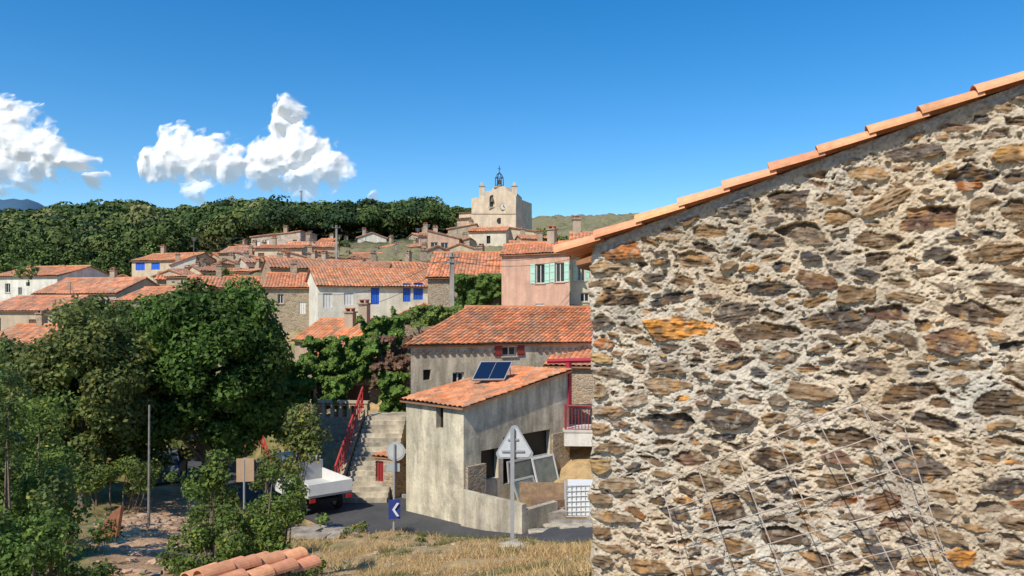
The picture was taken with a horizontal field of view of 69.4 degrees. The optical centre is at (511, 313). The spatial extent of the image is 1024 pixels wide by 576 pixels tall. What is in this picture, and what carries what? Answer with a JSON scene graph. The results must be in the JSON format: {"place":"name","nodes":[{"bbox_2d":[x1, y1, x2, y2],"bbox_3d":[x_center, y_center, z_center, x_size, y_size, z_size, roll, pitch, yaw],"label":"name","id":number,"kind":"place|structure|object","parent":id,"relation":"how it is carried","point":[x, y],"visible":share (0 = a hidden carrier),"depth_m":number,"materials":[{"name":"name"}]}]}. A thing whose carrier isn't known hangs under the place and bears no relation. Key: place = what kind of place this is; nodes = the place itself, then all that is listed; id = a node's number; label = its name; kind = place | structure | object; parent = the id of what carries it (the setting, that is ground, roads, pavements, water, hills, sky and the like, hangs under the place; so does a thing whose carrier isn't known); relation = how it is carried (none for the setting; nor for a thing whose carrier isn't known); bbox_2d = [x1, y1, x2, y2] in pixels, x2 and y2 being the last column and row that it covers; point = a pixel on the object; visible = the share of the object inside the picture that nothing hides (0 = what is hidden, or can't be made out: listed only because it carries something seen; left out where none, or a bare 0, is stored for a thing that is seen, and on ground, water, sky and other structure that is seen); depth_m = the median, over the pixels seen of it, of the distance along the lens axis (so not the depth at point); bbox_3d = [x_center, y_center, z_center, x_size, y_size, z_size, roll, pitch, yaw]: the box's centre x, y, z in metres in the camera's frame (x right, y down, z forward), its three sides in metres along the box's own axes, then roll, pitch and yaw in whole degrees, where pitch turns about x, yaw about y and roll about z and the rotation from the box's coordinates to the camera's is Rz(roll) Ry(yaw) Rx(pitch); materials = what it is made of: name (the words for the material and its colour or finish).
{"place":"outdoors","nodes":[
{"label":"outdoors","id":0,"kind":"place"},
{"bbox_2d":[0,199,44,210],"bbox_3d":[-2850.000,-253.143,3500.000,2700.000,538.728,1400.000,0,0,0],"label":"distant mountain","id":1,"kind":"structure","parent":0,"point":[24,204],"depth_m":3114.29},
{"bbox_2d":[0,95,107,194],"bbox_3d":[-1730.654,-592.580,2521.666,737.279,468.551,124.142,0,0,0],"label":"cloud","id":2,"kind":"structure","parent":0,"point":[40,153],"depth_m":2494.73,"materials":[{"name":"white"}]},
{"bbox_2d":[137,93,375,196],"bbox_3d":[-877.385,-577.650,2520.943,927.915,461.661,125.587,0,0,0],"label":"cloud","id":3,"kind":"structure","parent":0,"point":[305,161],"depth_m":2488.95,"materials":[{"name":"white"}]},
{"bbox_2d":[1,213,638,575],"bbox_3d":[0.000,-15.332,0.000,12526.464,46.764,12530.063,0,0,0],"label":"ground","id":4,"kind":"structure","parent":0,"point":[168,499],"depth_m":26.39,"materials":[{"name":"soil"}]},
{"bbox_2d":[0,336,37,365],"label":"maple tree","id":5,"kind":"object","parent":4,"relation":"on","point":[10,349],"visible":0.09,"depth_m":37.10,"materials":[{"name":"green plant"}]},
{"bbox_2d":[0,259,72,563],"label":"willow bush","id":6,"kind":"object","parent":4,"relation":"on","point":[8,471],"visible":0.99,"depth_m":12.11,"materials":[{"name":"green plant"}]},
{"bbox_2d":[0,363,79,464],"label":"lime tree","id":7,"kind":"object","parent":4,"relation":"on","point":[4,391],"visible":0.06,"depth_m":26.05,"materials":[{"name":"green plant"}]},
{"bbox_2d":[34,310,57,335],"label":"walls","id":8,"kind":"structure","parent":4,"relation":"on","point":[41,319],"depth_m":49.82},
{"bbox_2d":[0,323,63,344],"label":"tiled roof","id":9,"kind":"structure","parent":8,"relation":"on","point":[25,332],"depth_m":48.80,"materials":[{"name":"tile"}]},
{"bbox_2d":[0,387,97,544],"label":"hedge bush","id":10,"kind":"object","parent":4,"relation":"on","point":[24,483],"visible":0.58,"depth_m":13.98,"materials":[{"name":"green plant"}]},
{"bbox_2d":[0,298,104,330],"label":"walls","id":11,"kind":"structure","parent":4,"relation":"on","point":[9,319],"depth_m":61.03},
{"bbox_2d":[0,295,112,311],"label":"tiled roof","id":12,"kind":"structure","parent":11,"relation":"on","point":[26,303],"depth_m":62.58,"materials":[{"name":"tile"}]},
{"bbox_2d":[0,265,109,301],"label":"white villa","id":13,"kind":"object","parent":4,"relation":"on","point":[11,286],"visible":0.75,"depth_m":81.55,"materials":[{"name":"paint"}]},
{"bbox_2d":[0,505,124,575],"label":"bramble thicket","id":14,"kind":"object","parent":4,"relation":"on","point":[23,552],"visible":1,"depth_m":9.21,"materials":[{"name":"green plant"}]},
{"bbox_2d":[0,294,165,508],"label":"walnut tree","id":15,"kind":"object","parent":4,"relation":"on","point":[103,365],"visible":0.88,"depth_m":25.00,"materials":[{"name":"green plant"}]},
{"bbox_2d":[55,292,142,340],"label":"maple tree","id":16,"kind":"object","parent":4,"relation":"on","point":[121,309],"visible":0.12,"depth_m":43.58,"materials":[{"name":"green plant"}]},
{"bbox_2d":[36,452,163,512],"bbox_3d":[-14.049,5.856,25.220,5.445,2.238,3.208,0,0,34],"label":"roadside bush","id":17,"kind":"object","parent":4,"relation":"on","point":[135,472],"visible":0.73,"depth_m":24.54,"materials":[{"name":"green plant"}]},
{"bbox_2d":[92,505,123,537],"bbox_3d":[-5.747,3.009,10.648,0.522,0.461,0.319,0,0,23],"label":"rusty metal sheet","id":18,"kind":"object","parent":4,"relation":"on","point":[117,514],"visible":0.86,"depth_m":10.59,"materials":[{"name":"metal"}]},
{"bbox_2d":[88,268,155,303],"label":"walls","id":19,"kind":"structure","parent":4,"relation":"on","point":[138,286],"depth_m":72.59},
{"bbox_2d":[30,277,159,294],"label":"tiled roof","id":20,"kind":"structure","parent":19,"relation":"on","point":[87,285],"depth_m":72.55,"materials":[{"name":"tile"}]},
{"bbox_2d":[76,333,181,496],"bbox_3d":[-14.416,4.096,28.416,4.071,6.679,3.546,0,0,0],"label":"acacia tree","id":21,"kind":"object","parent":4,"relation":"on","point":[142,454],"visible":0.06,"depth_m":27.80,"materials":[{"name":"green plant"}]},
{"bbox_2d":[111,305,150,336],"bbox_3d":[-18.486,3.765,37.904,5.719,8.862,5.175,0,0,32],"label":"maple tree","id":22,"kind":"object","parent":4,"relation":"on","point":[122,322],"visible":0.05,"depth_m":36.80,"materials":[{"name":"green plant"}]},
{"bbox_2d":[147,405,149,526],"bbox_3d":[-9.822,4.225,20.000,0.076,3.503,0.074,0,0,23],"label":"wooden post","id":23,"kind":"object","parent":4,"relation":"on","point":[148,514],"visible":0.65,"depth_m":19.98,"materials":[{"name":"grey wood"}]},
{"bbox_2d":[117,291,207,308],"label":"walls","id":24,"kind":"structure","parent":4,"relation":"on","point":[135,302],"depth_m":65.44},
{"bbox_2d":[113,286,225,301],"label":"tiled roof","id":25,"kind":"structure","parent":24,"relation":"on","point":[148,290],"depth_m":67.24,"materials":[{"name":"tile"}]},
{"bbox_2d":[140,427,199,464],"bbox_3d":[-15.939,5.141,34.001,5.182,5.179,5.157,0,0,0],"label":"maple tree","id":26,"kind":"object","parent":4,"relation":"on","point":[178,444],"depth_m":33.00,"materials":[{"name":"green plant"}]},
{"bbox_2d":[153,447,187,483],"bbox_3d":[-15.572,6.731,33.014,1.784,1.425,4.130,0,0,-19],"label":"parked car","id":27,"kind":"object","parent":4,"relation":"on","point":[180,466],"visible":0.34,"depth_m":31.61,"materials":[{"name":"metal"}]},
{"bbox_2d":[132,245,215,280],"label":"walls","id":28,"kind":"structure","parent":4,"relation":"on","point":[148,272],"depth_m":97.47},
{"bbox_2d":[129,252,215,261],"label":"tiled roof","id":29,"kind":"structure","parent":28,"relation":"on","point":[161,257],"depth_m":98.68,"materials":[{"name":"tile"}]},
{"bbox_2d":[171,252,197,268],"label":"walls","id":30,"kind":"structure","parent":4,"relation":"on","point":[182,264],"depth_m":92.70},
{"bbox_2d":[180,448,240,555],"bbox_3d":[-6.490,4.248,15.895,1.072,2.645,1.183,0,0,0],"label":"ash sapling","id":31,"kind":"object","parent":4,"relation":"on","point":[211,477],"visible":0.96,"depth_m":15.92,"materials":[{"name":"green plant"}]},
{"bbox_2d":[129,275,295,493],"bbox_3d":[-11.970,3.014,29.591,7.008,9.158,7.092,0,0,-44],"label":"lime tree","id":32,"kind":"object","parent":4,"relation":"on","point":[198,332],"visible":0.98,"depth_m":27.67,"materials":[{"name":"green plant"}]},
{"bbox_2d":[185,275,262,288],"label":"tiled roof","id":33,"kind":"structure","parent":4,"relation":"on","point":[219,283],"depth_m":78.91,"materials":[{"name":"tile"}]},
{"bbox_2d":[139,463,330,575],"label":"elm shrub","id":34,"kind":"object","parent":4,"relation":"on","point":[240,540],"visible":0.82,"depth_m":12.13,"materials":[{"name":"green plant"}]},
{"bbox_2d":[0,194,470,271],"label":"hillside forest","id":35,"kind":"object","parent":4,"relation":"on","point":[91,227],"visible":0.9,"depth_m":121.67,"materials":[{"name":"plant"}]},
{"bbox_2d":[219,240,257,260],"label":"walls","id":36,"kind":"structure","parent":4,"relation":"on","point":[225,255],"depth_m":99.94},
{"bbox_2d":[217,246,257,253],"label":"tiled roof","id":37,"kind":"structure","parent":36,"relation":"on","point":[229,249],"depth_m":100.64,"materials":[{"name":"tile"}]},
{"bbox_2d":[236,458,253,515],"bbox_3d":[-7.575,5.388,21.007,0.483,2.546,0.058,0,0,-13],"label":"information board","id":38,"kind":"object","parent":4,"relation":"on","point":[244,470],"visible":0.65,"depth_m":20.98,"materials":[{"name":"wood"}]},
{"bbox_2d":[191,448,307,532],"bbox_3d":[-7.612,5.723,22.048,2.150,2.806,5.422,0,0,0],"label":"roadside bush","id":39,"kind":"object","parent":4,"relation":"on","point":[262,467],"visible":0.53,"depth_m":23.49,"materials":[{"name":"green plant"}]},
{"bbox_2d":[255,236,306,255],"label":"walls","id":40,"kind":"structure","parent":4,"relation":"on","point":[272,252],"depth_m":96.00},
{"bbox_2d":[253,244,309,248],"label":"tiled roof","id":41,"kind":"structure","parent":40,"relation":"on","point":[282,246],"depth_m":97.33,"materials":[{"name":"tile"}]},
{"bbox_2d":[251,225,316,244],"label":"walls","id":42,"kind":"structure","parent":4,"relation":"on","point":[285,238],"depth_m":103.46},
{"bbox_2d":[0,226,568,276],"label":"village trees","id":43,"kind":"object","parent":4,"relation":"on","point":[102,262],"visible":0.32,"depth_m":102.88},
{"bbox_2d":[264,260,308,331],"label":"walls","id":44,"kind":"structure","parent":4,"relation":"on","point":[291,318],"depth_m":60.52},
{"bbox_2d":[263,272,308,288],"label":"tiled roof","id":45,"kind":"structure","parent":44,"relation":"on","point":[287,280],"depth_m":61.88,"materials":[{"name":"tile"}]},
{"bbox_2d":[273,391,299,443],"bbox_3d":[-10.145,4.663,33.177,1.140,2.524,1.534,0,0,-35],"label":"climbing vine","id":46,"kind":"object","parent":4,"relation":"on","point":[292,399],"visible":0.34,"depth_m":33.04,"materials":[{"name":"green plant"}]},
{"bbox_2d":[265,401,332,526],"bbox_3d":[-6.185,4.674,21.432,1.901,4.179,1.510,0,0,0],"label":"young ash tree","id":47,"kind":"object","parent":4,"relation":"on","point":[304,441],"visible":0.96,"depth_m":21.31,"materials":[{"name":"green plant"}]},
{"bbox_2d":[262,250,376,283],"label":"walls","id":48,"kind":"structure","parent":4,"relation":"on","point":[372,259],"depth_m":76.56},
{"bbox_2d":[260,257,390,271],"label":"tiled roof","id":49,"kind":"structure","parent":48,"relation":"on","point":[283,263],"depth_m":77.08,"materials":[{"name":"tile"}]},
{"bbox_2d":[305,232,334,251],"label":"walls","id":50,"kind":"structure","parent":4,"relation":"on","point":[330,249],"depth_m":100.88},
{"bbox_2d":[288,241,338,247],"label":"tiled roof","id":51,"kind":"structure","parent":50,"relation":"on","point":[321,244],"depth_m":101.77,"materials":[{"name":"tile"}]},
{"bbox_2d":[45,502,596,575],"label":"dry grass","id":52,"kind":"structure","parent":4,"relation":"on","point":[562,547],"depth_m":13.99,"materials":[{"name":"beige plant"}]},
{"bbox_2d":[285,524,369,539],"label":"stacked stone slabs","id":53,"kind":"structure","parent":4,"relation":"on","point":[317,531],"depth_m":20.83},
{"bbox_2d":[79,511,587,575],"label":"rubble stones","id":54,"kind":"object","parent":4,"relation":"on","point":[155,524],"visible":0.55,"depth_m":18.02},
{"bbox_2d":[295,299,371,361],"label":"walls","id":55,"kind":"structure","parent":4,"relation":"on","point":[350,316],"depth_m":43.57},
{"bbox_2d":[291,317,373,341],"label":"tiled roof","id":56,"kind":"structure","parent":55,"relation":"on","point":[321,327],"depth_m":43.65,"materials":[{"name":"tile"}]},
{"bbox_2d":[298,399,369,458],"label":"terrace with balustrade","id":57,"kind":"structure","parent":4,"relation":"on","point":[335,424],"depth_m":35.89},
{"bbox_2d":[281,314,410,412],"bbox_3d":[-8.153,2.737,36.239,6.709,5.390,4.348,0,0,-22],"label":"ivy","id":58,"kind":"object","parent":4,"relation":"on","point":[334,359],"visible":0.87,"depth_m":36.41,"materials":[{"name":"green plant"}]},
{"bbox_2d":[308,360,410,412],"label":"walls","id":59,"kind":"structure","parent":4,"relation":"on","point":[375,394],"depth_m":37.85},
{"bbox_2d":[310,382,369,406],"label":"windows and doors","id":60,"kind":"structure","parent":59,"relation":"attached to","point":[353,394],"depth_m":37.86,"materials":[{"name":"glass"}]},
{"bbox_2d":[305,266,427,325],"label":"white house blue shutters","id":61,"kind":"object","parent":4,"relation":"on","point":[333,282],"visible":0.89,"depth_m":58.20,"materials":[{"name":"paint"}]},
{"bbox_2d":[323,283,422,307],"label":"windows and doors","id":62,"kind":"structure","parent":61,"relation":"in","point":[417,292],"depth_m":57.75,"materials":[{"name":"blue wood"}]},
{"bbox_2d":[334,386,405,502],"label":"stone staircase","id":63,"kind":"structure","parent":4,"relation":"on","point":[367,437],"depth_m":32.10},
{"bbox_2d":[357,228,386,242],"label":"walls","id":64,"kind":"structure","parent":4,"relation":"on","point":[373,237],"depth_m":112.58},
{"bbox_2d":[322,520,426,546],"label":"weeds","id":65,"kind":"object","parent":4,"relation":"on","point":[363,527],"visible":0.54,"depth_m":19.75,"materials":[{"name":"green plant"}]},
{"bbox_2d":[167,446,591,522],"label":"road kerb","id":66,"kind":"structure","parent":4,"relation":"on","point":[403,495],"depth_m":24.66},
{"bbox_2d":[371,449,405,498],"bbox_3d":[-5.008,7.333,30.920,1.238,3.197,1.266,0,0,25],"label":"cellar annex","id":67,"kind":"object","parent":4,"relation":"on","point":[382,459],"visible":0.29,"depth_m":30.56,"materials":[{"name":"beige stone"}]},
{"bbox_2d":[368,335,412,392],"bbox_3d":[-5.983,2.470,36.497,2.301,2.898,1.617,0,0,0],"label":"virginia creeper","id":68,"kind":"object","parent":4,"relation":"on","point":[394,358],"visible":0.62,"depth_m":36.33,"materials":[{"name":"brown plant"}]},
{"bbox_2d":[386,442,404,531],"bbox_3d":[-3.154,4.842,19.986,0.520,2.726,0.188,0,0,0],"label":"round road sign","id":69,"kind":"object","parent":4,"relation":"on","point":[395,451],"visible":0.96,"depth_m":20.00,"materials":[{"name":"metal"}]},
{"bbox_2d":[391,248,427,267],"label":"walls","id":70,"kind":"structure","parent":4,"relation":"on","point":[423,255],"depth_m":71.29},
{"bbox_2d":[389,261,429,268],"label":"tiled roof","id":71,"kind":"structure","parent":70,"relation":"on","point":[407,265],"depth_m":70.26,"materials":[{"name":"tile"}]},
{"bbox_2d":[403,317,433,337],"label":"walls","id":72,"kind":"structure","parent":4,"relation":"on","point":[410,331],"depth_m":41.61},
{"bbox_2d":[390,304,462,327],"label":"vine","id":73,"kind":"object","parent":4,"relation":"on","point":[423,314],"visible":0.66,"depth_m":40.16,"materials":[{"name":"green plant"}]},
{"bbox_2d":[428,225,460,248],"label":"walls","id":74,"kind":"structure","parent":4,"relation":"on","point":[440,238],"depth_m":94.00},
{"bbox_2d":[444,252,459,306],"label":"utility pole","id":75,"kind":"object","parent":4,"relation":"on","point":[451,262],"visible":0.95,"depth_m":45.00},
{"bbox_2d":[323,228,577,306],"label":"overhead cables","id":76,"kind":"object","parent":75,"relation":"attached to","point":[438,268],"visible":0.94,"depth_m":45.67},
{"bbox_2d":[448,219,477,238],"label":"walls","id":77,"kind":"structure","parent":4,"relation":"on","point":[457,232],"depth_m":106.00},
{"bbox_2d":[425,251,501,306],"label":"ivy clad house","id":78,"kind":"structure","parent":4,"relation":"on","point":[438,286],"depth_m":53.15,"materials":[{"name":"tile"}]},
{"bbox_2d":[454,273,501,307],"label":"ivy","id":79,"kind":"object","parent":4,"relation":"on","point":[482,289],"visible":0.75,"depth_m":50.84,"materials":[{"name":"green plant"}]},
{"bbox_2d":[406,371,568,523],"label":"walls","id":80,"kind":"structure","parent":4,"relation":"on","point":[439,459],"depth_m":27.30,"materials":[{"name":"paint"}]},
{"bbox_2d":[400,365,571,409],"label":"tiled roof","id":81,"kind":"structure","parent":80,"relation":"on","point":[465,393],"depth_m":28.30,"materials":[{"name":"tile"}]},
{"bbox_2d":[472,361,512,380],"bbox_3d":[-0.784,2.465,29.506,1.718,1.075,0.886,0,0,-7],"label":"solar panel","id":82,"kind":"object","parent":81,"relation":"on","point":[491,370],"visible":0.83,"depth_m":29.42,"materials":[{"name":"glass"}]},
{"bbox_2d":[441,408,545,481],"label":"windows and doors","id":83,"kind":"structure","parent":80,"relation":"attached to","point":[536,441],"depth_m":27.94,"materials":[{"name":"black glass"}]},
{"bbox_2d":[468,226,509,246],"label":"church aisle","id":84,"kind":"object","parent":4,"relation":"on","point":[493,236],"visible":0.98,"depth_m":102.61,"materials":[{"name":"paint"}]},
{"bbox_2d":[402,305,592,393],"bbox_3d":[3.366,4.127,37.522,20.353,9.039,5.265,0,0,-27],"label":"long stone farmhouse","id":85,"kind":"object","parent":4,"relation":"on","point":[465,341],"visible":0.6,"depth_m":33.34,"materials":[{"name":"tile"}]},
{"bbox_2d":[423,345,524,381],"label":"windows and doors","id":86,"kind":"structure","parent":85,"relation":"in","point":[501,351],"depth_m":32.93,"materials":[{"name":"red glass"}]},
{"bbox_2d":[471,166,531,229],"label":"village church","id":87,"kind":"structure","parent":4,"relation":"on","point":[499,206],"depth_m":107.73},
{"bbox_2d":[461,489,557,533],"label":"rendered wall","id":88,"kind":"structure","parent":4,"relation":"on","point":[483,511],"depth_m":24.78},
{"bbox_2d":[496,425,532,539],"bbox_3d":[0.053,3.658,15.051,0.761,2.755,0.102,0,0,0],"label":"triangular road sign","id":89,"kind":"object","parent":4,"relation":"on","point":[514,445],"visible":0.95,"depth_m":15.06,"materials":[{"name":"metal"}]},
{"bbox_2d":[466,432,569,493],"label":"stone pier","id":90,"kind":"structure","parent":4,"relation":"on","point":[476,476],"depth_m":26.61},
{"bbox_2d":[509,227,536,239],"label":"church aisle","id":91,"kind":"object","parent":4,"relation":"on","point":[513,232],"visible":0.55,"depth_m":104.00,"materials":[{"name":"beige stone"}]},
{"bbox_2d":[506,453,558,501],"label":"stacked window frames","id":92,"kind":"structure","parent":4,"relation":"on","point":[540,468],"depth_m":28.35,"materials":[{"name":"grey glass"}]},
{"bbox_2d":[502,226,568,305],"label":"walls","id":93,"kind":"structure","parent":4,"relation":"on","point":[518,288],"depth_m":49.02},
{"bbox_2d":[499,240,569,258],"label":"tiled roof","id":94,"kind":"structure","parent":93,"relation":"on","point":[526,248],"depth_m":50.63,"materials":[{"name":"tile"}]},
{"bbox_2d":[530,262,568,305],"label":"windows and doors","id":95,"kind":"structure","parent":93,"relation":"attached to","point":[542,273],"depth_m":48.19,"materials":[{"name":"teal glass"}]},
{"bbox_2d":[520,482,567,522],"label":"wall","id":96,"kind":"structure","parent":4,"relation":"on","point":[533,493],"depth_m":26.23,"materials":[{"name":"beige stone"}]},
{"bbox_2d":[514,515,591,533],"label":"stone paving","id":97,"kind":"structure","parent":4,"relation":"on","point":[560,525],"depth_m":24.20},
{"bbox_2d":[564,478,592,519],"bbox_3d":[2.410,6.398,25.553,1.150,1.202,1.153,0,0,0],"label":"ibc water tank","id":98,"kind":"object","parent":97,"relation":"on","point":[579,505],"visible":0.76,"depth_m":25.03,"materials":[{"name":"white plastic"}]},
{"bbox_2d":[543,349,594,423],"bbox_3d":[3.961,4.446,33.337,4.600,5.601,3.281,0,0,13],"label":"ochre annex","id":99,"kind":"object","parent":4,"relation":"on","point":[583,383],"visible":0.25,"depth_m":32.18,"materials":[{"name":"beige stone"}]},
{"bbox_2d":[547,358,592,445],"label":"red balcony","id":100,"kind":"structure","parent":4,"relation":"on","point":[575,434],"depth_m":29.69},
{"bbox_2d":[570,215,590,304],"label":"walls","id":101,"kind":"structure","parent":4,"relation":"on","point":[577,289],"depth_m":49.00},
{"bbox_2d":[573,264,589,302],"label":"windows and doors","id":102,"kind":"structure","parent":101,"relation":"attached to","point":[580,275],"depth_m":49.10,"materials":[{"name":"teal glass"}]},
{"bbox_2d":[587,84,1023,575],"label":"rubble gable wall","id":103,"kind":"structure","parent":4,"relation":"on","point":[883,276],"depth_m":5.85,"materials":[{"name":"stone"}]},
{"bbox_2d":[660,398,956,575],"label":"welded wire","id":104,"kind":"object","parent":4,"relation":"on","point":[900,476],"visible":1,"depth_m":5.44,"materials":[{"name":"metal"}]},
{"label":"masonry","id":105,"kind":"object","parent":4,"relation":"on","visible":0},
{"bbox_2d":[180,547,321,575],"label":"coping tiles","id":106,"kind":"object","parent":105,"relation":"on","point":[274,563],"visible":1,"depth_m":7.15,"materials":[{"name":"ceramic"}]},
{"bbox_2d":[94,446,592,542],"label":"asphalt road","id":107,"kind":"structure","parent":0,"point":[374,516],"depth_m":26.84,"materials":[{"name":"asphalt"}]},
{"bbox_2d":[267,451,351,513],"bbox_3d":[-8.127,6.592,29.258,1.824,1.925,4.520,0,0,-38],"label":"flatbed truck","id":108,"kind":"object","parent":107,"relation":"on","point":[324,485],"visible":0.59,"depth_m":28.57,"materials":[{"name":"metal"}]},
{"bbox_2d":[0,0,1023,217],"label":"sky","id":109,"kind":"structure","parent":0,"point":[591,107],"materials":[{"name":"blue"}]},
{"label":"outer walls","id":110,"kind":"object","parent":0,"visible":0},
{"bbox_2d":[576,252,591,270],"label":"roof tiles","id":111,"kind":"object","parent":110,"relation":"on","point":[584,263],"depth_m":7.11,"materials":[{"name":"tile"}]},
{"bbox_2d":[553,71,1023,257],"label":"verge tiles","id":112,"kind":"object","parent":111,"relation":"on","point":[587,244],"visible":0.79,"depth_m":5.89,"materials":[{"name":"tile"}]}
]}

